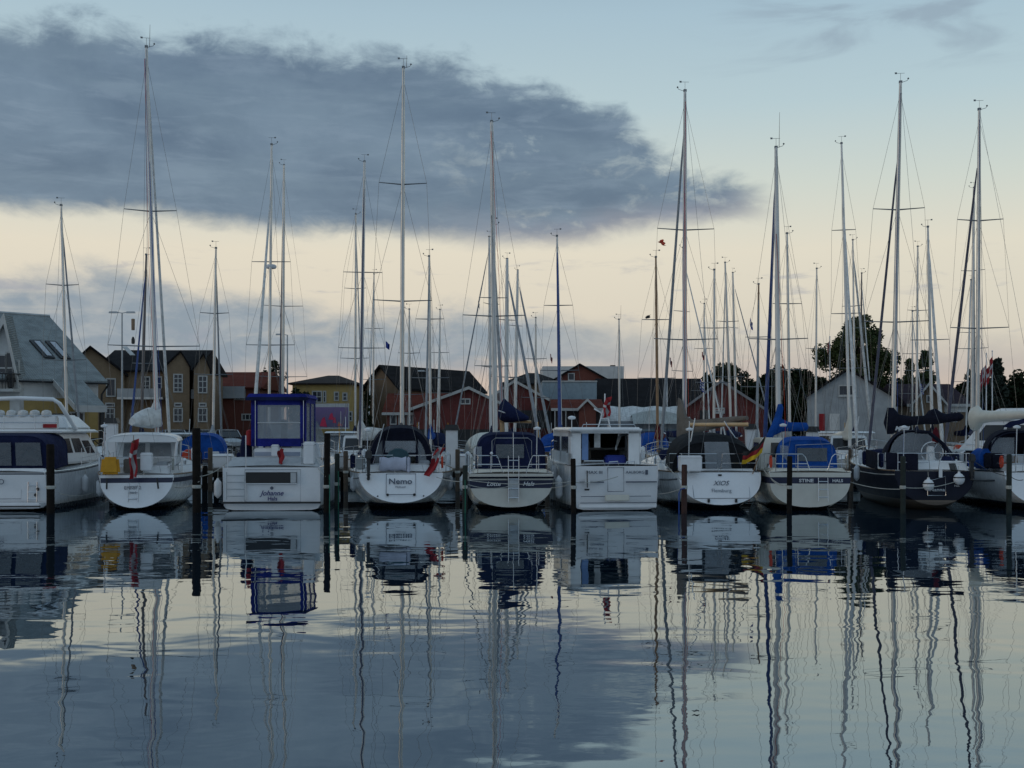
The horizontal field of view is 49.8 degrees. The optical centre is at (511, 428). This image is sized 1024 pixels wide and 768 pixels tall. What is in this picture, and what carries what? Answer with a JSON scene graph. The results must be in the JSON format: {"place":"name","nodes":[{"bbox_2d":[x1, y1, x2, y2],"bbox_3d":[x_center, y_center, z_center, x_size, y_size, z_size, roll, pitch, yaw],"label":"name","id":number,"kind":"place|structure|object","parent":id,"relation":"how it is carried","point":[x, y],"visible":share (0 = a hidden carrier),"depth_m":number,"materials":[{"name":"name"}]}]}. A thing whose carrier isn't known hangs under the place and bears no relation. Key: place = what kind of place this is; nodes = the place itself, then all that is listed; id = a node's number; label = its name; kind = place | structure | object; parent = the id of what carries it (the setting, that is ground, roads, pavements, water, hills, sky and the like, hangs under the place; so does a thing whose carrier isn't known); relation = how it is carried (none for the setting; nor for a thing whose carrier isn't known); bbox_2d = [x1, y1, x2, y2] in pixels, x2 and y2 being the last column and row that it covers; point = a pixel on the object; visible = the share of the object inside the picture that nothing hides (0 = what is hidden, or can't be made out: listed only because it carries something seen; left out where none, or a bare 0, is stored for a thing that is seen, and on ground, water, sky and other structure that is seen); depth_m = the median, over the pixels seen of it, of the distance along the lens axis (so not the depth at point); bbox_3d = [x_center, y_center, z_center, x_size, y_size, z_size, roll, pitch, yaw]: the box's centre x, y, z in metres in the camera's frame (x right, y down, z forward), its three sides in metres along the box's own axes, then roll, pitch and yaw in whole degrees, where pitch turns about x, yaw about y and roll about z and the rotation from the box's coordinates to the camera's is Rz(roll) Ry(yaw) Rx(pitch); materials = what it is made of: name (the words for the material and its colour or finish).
{"place":"outdoors","nodes":[
{"label":"outdoors","id":0,"kind":"place"},
{"bbox_2d":[316,403,348,428],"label":"billboard","id":1,"kind":"object","parent":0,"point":[328,415],"visible":0.82,"depth_m":83.98},
{"bbox_2d":[0,450,1023,767],"bbox_3d":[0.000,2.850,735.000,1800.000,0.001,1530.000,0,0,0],"label":"water","id":2,"kind":"structure","parent":0,"point":[854,628],"depth_m":15.00,"materials":[{"name":"liquid"}]},
{"bbox_2d":[46,444,55,513],"bbox_3d":[-15.402,2.444,36.800,0.310,3.812,0.310,0,0,0],"label":"mooring post","id":3,"kind":"object","parent":2,"relation":"in","point":[50,479],"visible":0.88,"depth_m":36.69,"materials":[{"name":"wood"}]},
{"bbox_2d":[0,396,109,509],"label":"motor cruiser","id":4,"kind":"object","parent":2,"relation":"on","point":[26,437],"visible":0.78,"depth_m":39.93,"materials":[{"name":"plastic"}]},
{"bbox_2d":[0,443,42,465],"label":"vinyl window","id":5,"kind":"structure","parent":4,"relation":"in","point":[27,454],"depth_m":38.32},
{"bbox_2d":[42,197,88,435],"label":"sailing yacht","id":6,"kind":"object","parent":2,"relation":"on","point":[63,285],"visible":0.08,"depth_m":53.29,"materials":[{"name":"silver metal"}]},
{"bbox_2d":[122,247,161,432],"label":"wooden mast yacht","id":7,"kind":"object","parent":2,"relation":"on","point":[143,310],"visible":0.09,"depth_m":58.00,"materials":[{"name":"brown wood"}]},
{"bbox_2d":[98,36,202,509],"bbox_3d":[-14.028,-6.425,43.282,3.693,19.250,11.491,0,0,-11],"label":"sailing yacht","id":8,"kind":"object","parent":2,"relation":"on","point":[164,470],"visible":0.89,"depth_m":40.81,"materials":[{"name":"white plastic"}]},
{"bbox_2d":[129,439,138,478],"bbox_3d":[-12.924,1.063,37.670,0.340,1.426,0.140,0,0,0],"label":"danish flag","id":9,"kind":"object","parent":8,"relation":"hanging from","point":[133,460],"visible":1,"depth_m":37.72,"materials":[{"name":"red fabric"}]},
{"bbox_2d":[192,428,200,512],"bbox_3d":[-10.649,2.175,37.200,0.330,4.350,0.330,0,0,0],"label":"mooring post","id":10,"kind":"object","parent":2,"relation":"in","point":[196,469],"visible":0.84,"depth_m":37.08,"materials":[{"name":"wood"}]},
{"bbox_2d":[181,241,236,485],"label":"sailing yacht","id":11,"kind":"object","parent":2,"relation":"on","point":[217,443],"visible":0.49,"depth_m":58.84,"materials":[{"name":"silver metal"}]},
{"bbox_2d":[236,137,295,456],"bbox_3d":[-12.602,-5.944,57.475,3.345,18.288,11.359,0,0,-2],"label":"sailing yacht","id":12,"kind":"object","parent":2,"relation":"on","point":[270,266],"visible":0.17,"depth_m":56.99,"materials":[{"name":"silver metal"}]},
{"bbox_2d":[221,394,334,510],"bbox_3d":[-8.423,0.990,42.943,3.484,4.420,10.371,0,0,-2],"label":"motor boat","id":13,"kind":"object","parent":2,"relation":"on","point":[263,479],"visible":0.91,"depth_m":38.29,"materials":[{"name":"white plastic"}]},
{"bbox_2d":[256,159,306,446],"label":"sailing yacht","id":14,"kind":"object","parent":2,"relation":"on","point":[281,364],"visible":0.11,"depth_m":73.89,"materials":[{"name":"silver metal"}]},
{"bbox_2d":[323,433,329,512],"bbox_3d":[-6.258,2.261,37.200,0.239,4.178,0.239,0,0,-45],"label":"mooring post","id":15,"kind":"object","parent":2,"relation":"in","point":[326,469],"visible":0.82,"depth_m":37.11,"materials":[{"name":"wood"}]},
{"bbox_2d":[334,453,339,508],"bbox_3d":[-6.202,2.625,39.000,0.206,3.450,0.206,0,0,0],"label":"mooring post","id":16,"kind":"object","parent":2,"relation":"in","point":[337,461],"visible":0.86,"depth_m":38.92,"materials":[{"name":"wood"}]},
{"bbox_2d":[325,417,356,453],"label":"cabin cruiser","id":17,"kind":"object","parent":2,"relation":"on","point":[334,435],"visible":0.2,"depth_m":66.31,"materials":[{"name":"white wood"}]},
{"bbox_2d":[337,208,372,430],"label":"sailing yacht","id":18,"kind":"object","parent":2,"relation":"on","point":[356,288],"visible":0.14,"depth_m":75.90,"materials":[{"name":"silver metal"}]},
{"bbox_2d":[331,154,386,485],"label":"sailing yacht","id":19,"kind":"object","parent":2,"relation":"on","point":[354,443],"visible":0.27,"depth_m":57.03,"materials":[{"name":"silver metal"}]},
{"bbox_2d":[363,269,386,424],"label":"sailing yacht","id":20,"kind":"object","parent":2,"relation":"on","point":[373,328],"visible":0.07,"depth_m":87.99,"materials":[{"name":"silver metal"}]},
{"bbox_2d":[349,57,452,508],"bbox_3d":[-4.374,-5.875,43.683,3.943,18.150,11.244,0,0,-6],"label":"sailing yacht","id":21,"kind":"object","parent":2,"relation":"on","point":[390,472],"visible":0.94,"depth_m":39.05,"materials":[{"name":"white plastic"}]},
{"bbox_2d":[424,447,445,476],"bbox_3d":[-2.677,1.147,38.186,0.318,1.208,0.140,24,0,0],"label":"danish flag","id":22,"kind":"object","parent":21,"relation":"hanging from","point":[434,461],"visible":1,"depth_m":38.22,"materials":[{"name":"red fabric"}]},
{"bbox_2d":[395,303,423,432],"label":"sailing yacht","id":23,"kind":"object","parent":2,"relation":"on","point":[408,362],"visible":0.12,"depth_m":75.89,"materials":[{"name":"silver metal"}]},
{"bbox_2d":[410,249,450,462],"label":"sailing yacht","id":24,"kind":"object","parent":2,"relation":"on","point":[439,439],"visible":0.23,"depth_m":58.01,"materials":[{"name":"silver metal"}]},
{"bbox_2d":[428,307,451,432],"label":"sailing yacht","id":25,"kind":"object","parent":2,"relation":"on","point":[438,387],"visible":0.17,"depth_m":87.97,"materials":[{"name":"silver metal"}]},
{"bbox_2d":[462,465,467,512],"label":"mooring post","id":26,"kind":"object","parent":2,"relation":"in","point":[465,475],"visible":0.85,"depth_m":36.92,"materials":[{"name":"wood"}]},
{"bbox_2d":[463,217,514,461],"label":"sailing yacht","id":27,"kind":"object","parent":2,"relation":"on","point":[475,439],"visible":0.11,"depth_m":58.07,"materials":[{"name":"silver metal"}]},
{"bbox_2d":[458,252,540,453],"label":"sailing yacht","id":28,"kind":"object","parent":2,"relation":"on","point":[507,332],"visible":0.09,"depth_m":65.96,"materials":[{"name":"silver metal"}]},
{"bbox_2d":[455,231,546,453],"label":"sailing yacht","id":29,"kind":"object","parent":2,"relation":"on","point":[490,350],"visible":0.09,"depth_m":75.84,"materials":[{"name":"silver metal"}]},
{"bbox_2d":[463,112,553,509],"bbox_3d":[-0.372,-4.725,42.916,3.047,15.850,10.406,0,0,-4],"label":"sailing yacht","id":30,"kind":"object","parent":2,"relation":"on","point":[509,458],"visible":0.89,"depth_m":38.82,"materials":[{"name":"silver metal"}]},
{"bbox_2d":[484,265,550,433],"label":"sailing yacht","id":31,"kind":"object","parent":2,"relation":"on","point":[516,366],"visible":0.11,"depth_m":88.00,"materials":[{"name":"silver metal"}]},
{"bbox_2d":[202,464,847,490],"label":"wooden pier","id":32,"kind":"structure","parent":2,"relation":"in","point":[217,473],"depth_m":50.29,"materials":[{"name":"brown wood"}]},
{"bbox_2d":[103,418,119,458],"bbox_3d":[-18.590,0.689,51.200,0.660,2.323,0.440,0,0,0],"label":"service pedestal","id":33,"kind":"object","parent":32,"relation":"on","point":[112,423],"visible":0.58,"depth_m":51.05,"materials":[{"name":"white plastic"}]},
{"bbox_2d":[444,425,458,467],"bbox_3d":[-2.796,0.846,51.200,0.710,2.007,0.440,0,0,0],"label":"service pedestal","id":34,"kind":"object","parent":32,"relation":"on","point":[451,439],"visible":0.65,"depth_m":51.05,"materials":[{"name":"white plastic"}]},
{"bbox_2d":[521,312,551,434],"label":"sailing yacht","id":35,"kind":"object","parent":2,"relation":"on","point":[536,363],"visible":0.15,"depth_m":76.87,"materials":[{"name":"silver metal"}]},
{"bbox_2d":[534,228,586,453],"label":"sailing yacht","id":36,"kind":"object","parent":2,"relation":"on","point":[547,439],"visible":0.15,"depth_m":56.98,"materials":[{"name":"silver metal"}]},
{"bbox_2d":[571,459,576,513],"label":"mooring post","id":37,"kind":"object","parent":2,"relation":"in","point":[573,486],"visible":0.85,"depth_m":36.73,"materials":[{"name":"wood"}]},
{"bbox_2d":[549,394,657,510],"bbox_3d":[3.000,0.975,42.631,3.244,4.450,10.131,0,0,-7],"label":"motor boat","id":38,"kind":"object","parent":2,"relation":"on","point":[598,453],"visible":0.88,"depth_m":38.74,"materials":[{"name":"white plastic"}]},
{"bbox_2d":[610,314,631,426],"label":"sailing yacht","id":39,"kind":"object","parent":2,"relation":"on","point":[618,384],"visible":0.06,"depth_m":76.88,"materials":[{"name":"silver metal"}]},
{"bbox_2d":[637,250,676,457],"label":"wooden mast yacht","id":40,"kind":"object","parent":2,"relation":"on","point":[644,438],"visible":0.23,"depth_m":58.04,"materials":[{"name":"brown wood"}]},
{"bbox_2d":[636,246,725,443],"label":"sailing yacht","id":41,"kind":"object","parent":2,"relation":"on","point":[673,433],"visible":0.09,"depth_m":75.67,"materials":[{"name":"silver metal"}]},
{"bbox_2d":[681,464,687,513],"bbox_3d":[5.750,2.784,36.800,0.227,3.133,0.227,0,0,0],"label":"mooring post","id":42,"kind":"object","parent":2,"relation":"in","point":[684,491],"visible":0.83,"depth_m":36.72,"materials":[{"name":"wood"}]},
{"bbox_2d":[641,81,765,508],"bbox_3d":[6.931,-5.375,43.725,3.845,17.150,11.391,0,0,-4],"label":"sailing yacht","id":43,"kind":"object","parent":2,"relation":"on","point":[720,475],"visible":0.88,"depth_m":39.14,"materials":[{"name":"white plastic"}]},
{"bbox_2d":[742,437,764,463],"bbox_3d":[8.349,0.767,38.168,0.842,0.967,0.144,0,0,-3],"label":"german flag","id":44,"kind":"object","parent":43,"relation":"attached to","point":[754,452],"visible":1,"depth_m":38.17,"materials":[{"name":"multicoloured fabric"}]},
{"bbox_2d":[691,301,715,431],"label":"sailing yacht","id":45,"kind":"object","parent":2,"relation":"on","point":[704,337],"visible":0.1,"depth_m":87.99,"materials":[{"name":"silver metal"}]},
{"bbox_2d":[695,262,731,434],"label":"sailing yacht","id":46,"kind":"object","parent":2,"relation":"on","point":[714,382],"visible":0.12,"depth_m":60.02,"materials":[{"name":"silver metal"}]},
{"bbox_2d":[715,257,747,440],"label":"sailing yacht","id":47,"kind":"object","parent":2,"relation":"on","point":[737,434],"visible":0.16,"depth_m":74.88,"materials":[{"name":"silver metal"}]},
{"bbox_2d":[696,268,770,441],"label":"sailing yacht","id":48,"kind":"object","parent":2,"relation":"on","point":[734,361],"visible":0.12,"depth_m":87.83,"materials":[{"name":"silver metal"}]},
{"bbox_2d":[741,277,774,436],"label":"wooden mast yacht","id":49,"kind":"object","parent":2,"relation":"on","point":[757,396],"visible":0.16,"depth_m":65.28,"materials":[{"name":"brown wood"}]},
{"bbox_2d":[760,226,810,436],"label":"sailing yacht","id":50,"kind":"object","parent":2,"relation":"on","point":[788,433],"visible":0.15,"depth_m":57.02,"materials":[{"name":"silver metal"}]},
{"bbox_2d":[786,456,792,513],"bbox_3d":[9.265,2.642,36.800,0.206,3.416,0.206,0,0,0],"label":"mooring post","id":51,"kind":"object","parent":2,"relation":"in","point":[789,486],"visible":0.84,"depth_m":36.73,"materials":[{"name":"wood"}]},
{"bbox_2d":[745,112,850,509],"bbox_3d":[10.516,-4.675,42.631,2.971,15.750,9.786,0,0,3],"label":"sailing yacht","id":52,"kind":"object","parent":2,"relation":"on","point":[820,480],"visible":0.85,"depth_m":38.92,"materials":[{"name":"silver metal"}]},
{"bbox_2d":[800,263,836,435],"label":"sailing yacht","id":53,"kind":"object","parent":2,"relation":"on","point":[816,356],"visible":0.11,"depth_m":75.89,"materials":[{"name":"silver metal"}]},
{"bbox_2d":[822,135,877,486],"bbox_3d":[17.604,-5.988,57.493,3.445,18.376,11.859,0,0,13],"label":"sailing yacht","id":54,"kind":"object","parent":2,"relation":"on","point":[844,441],"visible":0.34,"depth_m":57.03,"materials":[{"name":"silver metal"}]},
{"bbox_2d":[829,234,875,449],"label":"sailing yacht","id":55,"kind":"object","parent":2,"relation":"on","point":[862,346],"visible":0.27,"depth_m":76.28,"materials":[{"name":"silver metal"}]},
{"bbox_2d":[849,268,872,379],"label":"sailing yacht","id":56,"kind":"object","parent":2,"relation":"on","point":[861,283],"visible":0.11,"depth_m":88.01,"materials":[{"name":"silver metal"}]},
{"bbox_2d":[900,456,905,513],"bbox_3d":[13.050,2.642,36.800,0.206,3.416,0.206,0,0,0],"label":"mooring post","id":57,"kind":"object","parent":2,"relation":"in","point":[902,484],"visible":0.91,"depth_m":36.72,"materials":[{"name":"wood"}]},
{"bbox_2d":[898,306,925,431],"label":"sailing yacht","id":58,"kind":"object","parent":2,"relation":"on","point":[911,359],"visible":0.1,"depth_m":88.00,"materials":[{"name":"silver metal"}]},
{"bbox_2d":[850,72,975,508],"bbox_3d":[15.351,-5.525,43.368,3.781,17.450,11.432,0,0,6],"label":"sailing yacht","id":59,"kind":"object","parent":2,"relation":"on","point":[924,453],"visible":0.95,"depth_m":40.22,"materials":[{"name":"black plastic"}]},
{"bbox_2d":[898,241,952,441],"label":"sailing yacht","id":60,"kind":"object","parent":2,"relation":"on","point":[917,370],"visible":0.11,"depth_m":75.88,"materials":[{"name":"silver metal"}]},
{"bbox_2d":[907,219,957,449],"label":"sailing yacht","id":61,"kind":"object","parent":2,"relation":"on","point":[931,298],"visible":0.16,"depth_m":56.97,"materials":[{"name":"white metal"}]},
{"bbox_2d":[947,279,980,445],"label":"sailing yacht","id":62,"kind":"object","parent":2,"relation":"on","point":[963,432],"visible":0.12,"depth_m":88.02,"materials":[{"name":"silver metal"}]},
{"bbox_2d":[946,182,992,451],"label":"sailing yacht","id":63,"kind":"object","parent":2,"relation":"on","point":[973,363],"visible":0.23,"depth_m":74.85,"materials":[{"name":"silver metal"}]},
{"bbox_2d":[944,99,1023,508],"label":"sailing yacht","id":64,"kind":"object","parent":2,"relation":"on","point":[988,487],"visible":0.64,"depth_m":41.77,"materials":[{"name":"silver metal"}]},
{"bbox_2d":[947,408,1023,449],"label":"cabin cruiser","id":65,"kind":"object","parent":2,"relation":"on","point":[986,430],"visible":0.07,"depth_m":67.07,"materials":[{"name":"white plastic"}]},
{"bbox_2d":[1006,454,1011,513],"bbox_3d":[16.594,2.614,36.800,0.206,3.472,0.206,0,0,0],"label":"mooring post","id":66,"kind":"object","parent":2,"relation":"in","point":[1008,483],"visible":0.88,"depth_m":36.73,"materials":[{"name":"wood"}]},
{"bbox_2d":[0,0,1023,395],"label":"sky","id":67,"kind":"structure","parent":0,"point":[588,102],"materials":[{"name":"blue"}]},
{"bbox_2d":[227,430,967,449],"bbox_3d":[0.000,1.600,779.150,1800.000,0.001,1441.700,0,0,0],"label":"ground","id":68,"kind":"structure","parent":0,"point":[254,447],"depth_m":86.35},
{"bbox_2d":[0,311,108,446],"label":"waterside house","id":69,"kind":"structure","parent":68,"relation":"on","point":[23,370],"depth_m":60.61,"materials":[{"name":"grey stone"}]},
{"bbox_2d":[82,346,127,445],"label":"gabled house","id":70,"kind":"structure","parent":68,"relation":"on","point":[100,362],"depth_m":85.22,"materials":[{"name":"paint"}]},
{"bbox_2d":[109,311,134,432],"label":"street lamp","id":71,"kind":"object","parent":68,"relation":"on","point":[122,363],"visible":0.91,"depth_m":79.95,"materials":[{"name":"metal"}]},
{"bbox_2d":[106,346,227,432],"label":"town house","id":72,"kind":"structure","parent":68,"relation":"on","point":[114,356],"depth_m":86.00,"materials":[{"name":"yellow paint"}]},
{"bbox_2d":[166,350,190,428],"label":"gabled house","id":73,"kind":"structure","parent":68,"relation":"on","point":[178,369],"depth_m":84.01,"materials":[{"name":"yellow paint"}]},
{"bbox_2d":[192,352,210,428],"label":"gabled house","id":74,"kind":"structure","parent":68,"relation":"on","point":[201,380],"depth_m":83.97,"materials":[{"name":"yellow paint"}]},
{"bbox_2d":[190,355,223,429],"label":"link building","id":75,"kind":"structure","parent":68,"relation":"on","point":[217,407],"depth_m":90.49,"materials":[{"name":"yellow paint"}]},
{"bbox_2d":[215,429,241,448],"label":"parked car","id":76,"kind":"object","parent":68,"relation":"on","point":[235,437],"visible":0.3,"depth_m":80.08,"materials":[{"name":"silver metal"}]},
{"bbox_2d":[223,372,286,449],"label":"brick building","id":77,"kind":"structure","parent":68,"relation":"on","point":[238,381],"depth_m":96.00,"materials":[{"name":"red tile"}]},
{"bbox_2d":[288,376,366,433],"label":"yellow house","id":78,"kind":"structure","parent":68,"relation":"on","point":[324,389],"depth_m":94.00,"materials":[{"name":"yellow paint"}]},
{"bbox_2d":[363,390,373,426],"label":"shrub","id":79,"kind":"object","parent":68,"relation":"on","point":[367,403],"visible":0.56,"depth_m":79.87,"materials":[{"name":"green plant"}]},
{"bbox_2d":[382,393,448,426],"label":"brick building","id":80,"kind":"structure","parent":68,"relation":"on","point":[415,400],"depth_m":91.23,"materials":[{"name":"red tile"}]},
{"bbox_2d":[363,365,487,428],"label":"brick house","id":81,"kind":"structure","parent":68,"relation":"on","point":[455,378],"depth_m":100.05,"materials":[{"name":"tile"}]},
{"bbox_2d":[411,386,509,448],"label":"red barn","id":82,"kind":"structure","parent":68,"relation":"on","point":[469,395],"depth_m":88.97,"materials":[{"name":"wood"}]},
{"bbox_2d":[419,429,509,448],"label":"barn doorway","id":83,"kind":"structure","parent":82,"relation":"in","point":[466,434],"depth_m":88.92,"materials":[{"name":"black wood"}]},
{"bbox_2d":[497,380,552,437],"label":"red barn","id":84,"kind":"structure","parent":68,"relation":"on","point":[524,403],"depth_m":93.99,"materials":[{"name":"brown wood"}]},
{"bbox_2d":[516,410,552,427],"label":"barn doorway","id":85,"kind":"structure","parent":84,"relation":"in","point":[527,412],"depth_m":93.90,"materials":[{"name":"black wood"}]},
{"bbox_2d":[502,373,552,392],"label":"dark roofed house","id":86,"kind":"structure","parent":68,"relation":"on","point":[522,379],"depth_m":113.52,"materials":[{"name":"brown brick"}]},
{"bbox_2d":[541,381,596,398],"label":"clad building","id":87,"kind":"structure","parent":68,"relation":"on","point":[571,390],"depth_m":102.00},
{"bbox_2d":[549,398,602,428],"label":"red porch building","id":88,"kind":"structure","parent":68,"relation":"on","point":[591,415],"depth_m":90.00,"materials":[{"name":"wood"}]},
{"bbox_2d":[551,363,606,380],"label":"dark roofed house","id":89,"kind":"structure","parent":68,"relation":"on","point":[586,373],"depth_m":109.98,"materials":[{"name":"red wood"}]},
{"bbox_2d":[540,365,623,378],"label":"flat building","id":90,"kind":"structure","parent":68,"relation":"on","point":[607,372],"depth_m":125.00,"materials":[{"name":"grey concrete"}]},
{"bbox_2d":[595,379,702,441],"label":"hall","id":91,"kind":"structure","parent":68,"relation":"on","point":[607,387],"depth_m":106.07,"materials":[{"name":"tile"}]},
{"bbox_2d":[687,380,768,443],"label":"red barn","id":92,"kind":"structure","parent":68,"relation":"on","point":[745,400],"depth_m":91.86,"materials":[{"name":"wood"}]},
{"bbox_2d":[712,361,746,395],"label":"tree","id":93,"kind":"object","parent":68,"relation":"on","point":[718,367],"visible":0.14,"depth_m":117.25,"materials":[{"name":"green plant"}]},
{"bbox_2d":[755,364,787,432],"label":"tree","id":94,"kind":"object","parent":68,"relation":"on","point":[772,389],"visible":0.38,"depth_m":115.00,"materials":[{"name":"green plant"}]},
{"bbox_2d":[784,367,814,435],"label":"tree","id":95,"kind":"object","parent":68,"relation":"on","point":[796,377],"visible":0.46,"depth_m":113.39,"materials":[{"name":"green plant"}]},
{"bbox_2d":[804,369,896,448],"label":"gabled house","id":96,"kind":"structure","parent":68,"relation":"on","point":[882,405],"depth_m":84.05,"materials":[{"name":"wood"}]},
{"bbox_2d":[811,314,901,387],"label":"tree","id":97,"kind":"object","parent":68,"relation":"on","point":[837,344],"visible":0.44,"depth_m":103.23,"materials":[{"name":"green plant"}]},
{"bbox_2d":[883,383,969,442],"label":"dormer house","id":98,"kind":"structure","parent":68,"relation":"on","point":[905,400],"depth_m":90.00,"materials":[{"name":"brown brick"}]},
{"bbox_2d":[918,350,935,383],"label":"tree","id":99,"kind":"object","parent":68,"relation":"on","point":[923,355],"visible":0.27,"depth_m":105.65,"materials":[{"name":"green plant"}]},
{"bbox_2d":[980,357,1013,409],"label":"conifer","id":100,"kind":"object","parent":68,"relation":"on","point":[998,371],"visible":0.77,"depth_m":107.57,"materials":[{"name":"green plant"}]},
{"bbox_2d":[1003,369,1023,407],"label":"tree","id":101,"kind":"object","parent":68,"relation":"on","point":[1017,378],"visible":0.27,"depth_m":109.21,"materials":[{"name":"green plant"}]},
{"bbox_2d":[600,406,689,428],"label":"marquee","id":102,"kind":"object","parent":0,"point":[635,413],"visible":0.63,"depth_m":92.03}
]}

